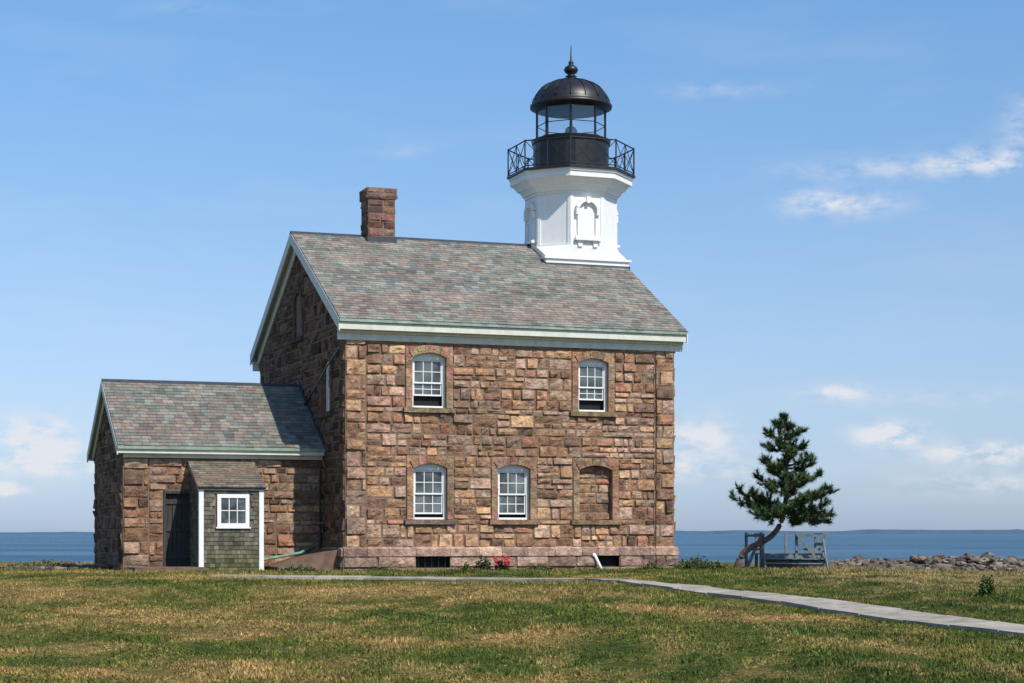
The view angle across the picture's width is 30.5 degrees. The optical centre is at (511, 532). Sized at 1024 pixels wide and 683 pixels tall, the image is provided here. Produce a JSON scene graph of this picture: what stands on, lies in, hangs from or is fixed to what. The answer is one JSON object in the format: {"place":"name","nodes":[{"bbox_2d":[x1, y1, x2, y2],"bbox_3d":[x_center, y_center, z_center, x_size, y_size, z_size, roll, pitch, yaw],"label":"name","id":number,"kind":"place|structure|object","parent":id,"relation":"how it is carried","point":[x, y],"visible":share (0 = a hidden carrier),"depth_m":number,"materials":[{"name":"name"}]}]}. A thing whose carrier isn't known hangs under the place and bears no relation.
{"place":"outdoors","nodes":[
{"label":"outdoors","id":0,"kind":"place"},
{"bbox_2d":[0,562,1023,682],"bbox_3d":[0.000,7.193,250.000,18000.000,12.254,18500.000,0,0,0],"label":"ground","id":1,"kind":"structure","parent":0,"point":[615,648],"depth_m":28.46,"materials":[{"name":"green plant"}]},
{"bbox_2d":[6,559,80,567],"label":"rocks","id":2,"kind":"object","parent":1,"relation":"on","point":[48,564],"visible":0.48,"depth_m":57.82,"materials":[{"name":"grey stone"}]},
{"bbox_2d":[0,560,110,570],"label":"shore rocks","id":3,"kind":"object","parent":1,"relation":"on","point":[66,567],"visible":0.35,"depth_m":56.37,"materials":[{"name":"grey stone"}]},
{"bbox_2d":[128,567,205,571],"bbox_3d":[-9.809,1.085,53.489,2.000,0.230,1.290,0,0,-20],"label":"wooden step","id":4,"kind":"object","parent":1,"relation":"on","point":[163,569],"visible":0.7,"depth_m":52.89,"materials":[{"name":"grey wood"}]},
{"bbox_2d":[191,487,258,570],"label":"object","id":5,"kind":"object","parent":1,"relation":"on","point":[215,506],"visible":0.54,"depth_m":54.25,"materials":[{"name":"green wood"}]},
{"bbox_2d":[189,471,258,570],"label":"vestibule shingles","id":6,"kind":"object","parent":5,"relation":"attached to","point":[214,556],"visible":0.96,"depth_m":54.21,"materials":[{"name":"wood"}]},
{"bbox_2d":[187,460,265,487],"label":"vestibule roof","id":7,"kind":"structure","parent":5,"relation":"on","point":[238,474],"depth_m":54.76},
{"bbox_2d":[189,468,264,570],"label":"vestibule trim","id":8,"kind":"structure","parent":1,"relation":"on","point":[223,525],"depth_m":54.13,"materials":[{"name":"white wood"}]},
{"bbox_2d":[281,563,318,571],"bbox_3d":[-6.000,1.015,53.327,1.124,0.339,0.790,0,0,0],"label":"weed clump","id":9,"kind":"object","parent":1,"relation":"on","point":[298,568],"visible":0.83,"depth_m":53.23,"materials":[{"name":"green plant"}]},
{"bbox_2d":[264,549,338,570],"bbox_3d":[-6.211,0.838,55.238,1.800,0.725,1.900,0,0,-20],"label":"cellar bulkhead","id":10,"kind":"object","parent":1,"relation":"on","point":[323,559],"visible":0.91,"depth_m":54.55,"materials":[{"name":"brown wood"}]},
{"bbox_2d":[264,545,314,560],"bbox_3d":[-6.705,0.648,55.493,0.137,0.582,2.429,0,0,42],"label":"green drain pipe","id":11,"kind":"object","parent":10,"relation":"on","point":[289,554],"visible":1,"depth_m":55.57,"materials":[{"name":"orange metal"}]},
{"bbox_2d":[362,565,397,570],"bbox_3d":[-3.789,1.050,53.823,0.941,0.241,0.871,0,0,40],"label":"weed clump","id":12,"kind":"object","parent":1,"relation":"on","point":[378,569],"visible":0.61,"depth_m":53.70,"materials":[{"name":"green plant"}]},
{"bbox_2d":[92,187,678,570],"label":"stone walls","id":13,"kind":"structure","parent":1,"relation":"on","point":[563,553],"depth_m":56.25,"materials":[{"name":"brown stone"}]},
{"bbox_2d":[163,491,190,566],"bbox_3d":[-9.853,-0.070,55.325,0.833,2.340,0.230,0,0,-20],"label":"plank door","id":14,"kind":"structure","parent":13,"relation":"attached to","point":[176,529],"depth_m":55.33,"materials":[{"name":"black wood"}]},
{"bbox_2d":[101,231,629,488],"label":"flashings","id":15,"kind":"object","parent":13,"relation":"attached to","point":[381,239],"visible":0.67,"depth_m":59.44,"materials":[{"name":"grey metal"}]},
{"bbox_2d":[117,318,686,451],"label":"eave gutters","id":16,"kind":"object","parent":13,"relation":"attached to","point":[377,321],"visible":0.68,"depth_m":55.48,"materials":[{"name":"grey metal"}]},
{"bbox_2d":[221,361,601,522],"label":"window panes","id":17,"kind":"object","parent":13,"relation":"attached to","point":[436,475],"visible":0.66,"depth_m":55.55,"materials":[{"name":"grey glass"}]},
{"bbox_2d":[418,556,445,567],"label":"cellar window bars","id":18,"kind":"object","parent":13,"relation":"attached to","point":[431,561],"visible":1,"depth_m":55.34,"materials":[{"name":"black metal"}]},
{"bbox_2d":[326,353,606,519],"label":"window frames","id":19,"kind":"structure","parent":13,"relation":"attached to","point":[432,468],"depth_m":55.60,"materials":[{"name":"white wood"}]},
{"bbox_2d":[304,346,656,563],"bbox_3d":[-1.380,-2.249,56.214,11.218,6.502,4.381,0,0,7],"label":"service cable","id":20,"kind":"object","parent":13,"relation":"attached to","point":[320,540],"visible":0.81,"depth_m":56.66,"materials":[{"name":"black metal"}]},
{"bbox_2d":[413,396,618,567],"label":"dark interiors","id":21,"kind":"object","parent":13,"relation":"in","point":[608,560],"visible":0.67,"depth_m":55.67,"materials":[{"name":"black"}]},
{"bbox_2d":[509,167,632,266],"bbox_3d":[1.973,-10.275,62.901,3.843,3.150,3.843,0,0,-20],"label":"tower shaft","id":22,"kind":"object","parent":13,"relation":"on","point":[571,215],"visible":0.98,"depth_m":61.59,"materials":[{"name":"white paint"}]},
{"bbox_2d":[507,103,634,179],"bbox_3d":[1.973,-13.020,62.901,3.973,2.336,3.973,0,0,-20],"label":"gallery and lantern frame","id":23,"kind":"object","parent":22,"relation":"on","point":[570,148],"visible":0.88,"depth_m":61.79,"materials":[{"name":"black metal"}]},
{"bbox_2d":[530,49,611,118],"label":"lantern dome","id":24,"kind":"structure","parent":23,"relation":"on","point":[570,88],"depth_m":62.10,"materials":[{"name":"black metal"}]},
{"bbox_2d":[565,126,576,131],"bbox_3d":[1.973,-13.190,62.901,0.440,0.780,0.429,0,0,-20],"label":"beacon lens","id":25,"kind":"object","parent":23,"relation":"on","point":[574,129],"visible":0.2,"depth_m":62.75,"materials":[{"name":"clear glass"}]},
{"bbox_2d":[95,187,677,569],"bbox_3d":[-4.630,-4.819,60.482,16.544,12.438,11.440,0,0,-20],"label":"mortar backing","id":26,"kind":"object","parent":1,"relation":"on","point":[298,316],"visible":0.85,"depth_m":56.24,"materials":[{"name":"concrete"}]},
{"bbox_2d":[87,233,687,464],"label":"cream cornices","id":27,"kind":"object","parent":26,"relation":"on","point":[376,331],"visible":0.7,"depth_m":56.22,"materials":[{"name":"white wood"}]},
{"bbox_2d":[102,232,687,448],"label":"slate roof","id":28,"kind":"structure","parent":27,"relation":"on","point":[412,280],"depth_m":57.55,"materials":[{"name":"grey stone"}]},
{"bbox_2d":[460,561,472,569],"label":"weed clump","id":29,"kind":"object","parent":1,"relation":"on","point":[466,565],"visible":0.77,"depth_m":54.34,"materials":[{"name":"green plant"}]},
{"bbox_2d":[473,555,494,570],"bbox_3d":[-0.842,0.888,54.709,0.604,0.558,0.452,0,0,27],"label":"weed clump","id":30,"kind":"object","parent":1,"relation":"on","point":[483,565],"visible":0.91,"depth_m":54.66,"materials":[{"name":"green plant"}]},
{"bbox_2d":[492,555,509,569],"bbox_3d":[-0.308,0.902,54.974,0.567,0.520,0.511,0,0,0],"label":"flower bush","id":31,"kind":"object","parent":1,"relation":"on","point":[499,565],"visible":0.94,"depth_m":54.89,"materials":[{"name":"red plant"}]},
{"bbox_2d":[0,560,1023,572],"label":"beach grass","id":32,"kind":"structure","parent":1,"relation":"on","point":[797,567],"depth_m":58.40,"materials":[{"name":"green plant"}]},
{"bbox_2d":[528,564,554,570],"bbox_3d":[0.799,1.031,55.202,0.888,0.297,0.643,0,0,24],"label":"weed clump","id":33,"kind":"object","parent":1,"relation":"on","point":[540,567],"visible":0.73,"depth_m":55.15,"materials":[{"name":"green plant"}]},
{"bbox_2d":[592,553,602,568],"bbox_3d":[2.604,0.887,56.857,0.386,0.569,0.129,0,0,29],"label":"white vent pipe","id":34,"kind":"object","parent":1,"relation":"on","point":[594,555],"visible":0.83,"depth_m":56.83,"materials":[{"name":"paint"}]},
{"bbox_2d":[636,562,662,568],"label":"weed clump","id":35,"kind":"object","parent":1,"relation":"on","point":[648,565],"visible":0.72,"depth_m":56.24,"materials":[{"name":"green plant"}]},
{"bbox_2d":[674,555,710,568],"bbox_3d":[5.544,0.902,56.511,1.462,0.527,1.013,0,0,0],"label":"green shrub","id":36,"kind":"object","parent":1,"relation":"on","point":[696,563],"visible":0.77,"depth_m":56.33,"materials":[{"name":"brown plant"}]},
{"bbox_2d":[701,560,729,568],"bbox_3d":[6.079,0.987,56.022,0.962,0.405,0.668,0,0,0],"label":"green shrub","id":37,"kind":"object","parent":1,"relation":"on","point":[717,564],"visible":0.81,"depth_m":55.90,"materials":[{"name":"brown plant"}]},
{"bbox_2d":[727,411,840,567],"bbox_3d":[8.316,-1.269,57.611,3.557,5.030,2.248,0,0,0],"label":"pine tree","id":38,"kind":"object","parent":1,"relation":"on","point":[795,510],"visible":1,"depth_m":57.42,"materials":[{"name":"green plant"}]},
{"bbox_2d":[745,532,827,567],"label":"wooden stair platform","id":39,"kind":"structure","parent":1,"relation":"on","point":[786,559],"depth_m":59.09,"materials":[{"name":"grey wood"}]},
{"bbox_2d":[828,552,1023,571],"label":"rock seawall","id":40,"kind":"object","parent":1,"relation":"on","point":[982,562],"visible":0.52,"depth_m":64.90,"materials":[{"name":"grey stone"}]},
{"bbox_2d":[977,572,995,595],"bbox_3d":[9.450,1.039,37.440,0.393,0.516,0.318,0,0,0],"label":"green shrub","id":41,"kind":"object","parent":1,"relation":"on","point":[987,587],"visible":0.99,"depth_m":37.39,"materials":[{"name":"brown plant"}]},
{"bbox_2d":[0,534,1023,562],"bbox_3d":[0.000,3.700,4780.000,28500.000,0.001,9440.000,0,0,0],"label":"sea","id":42,"kind":"structure","parent":0,"point":[77,548],"depth_m":515.55,"materials":[{"name":"liquid"}]},
{"bbox_2d":[0,529,1023,533],"bbox_3d":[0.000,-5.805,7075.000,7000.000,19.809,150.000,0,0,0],"label":"distant coastline","id":43,"kind":"structure","parent":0,"point":[898,531],"depth_m":7000.00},
{"bbox_2d":[0,0,1023,531],"label":"sky","id":44,"kind":"structure","parent":0,"point":[826,197],"materials":[{"name":"blue"}]},
{"bbox_2d":[211,574,1023,636],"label":"concrete path","id":45,"kind":"structure","parent":0,"point":[883,613],"depth_m":36.53,"materials":[{"name":"grey concrete"}]}
]}

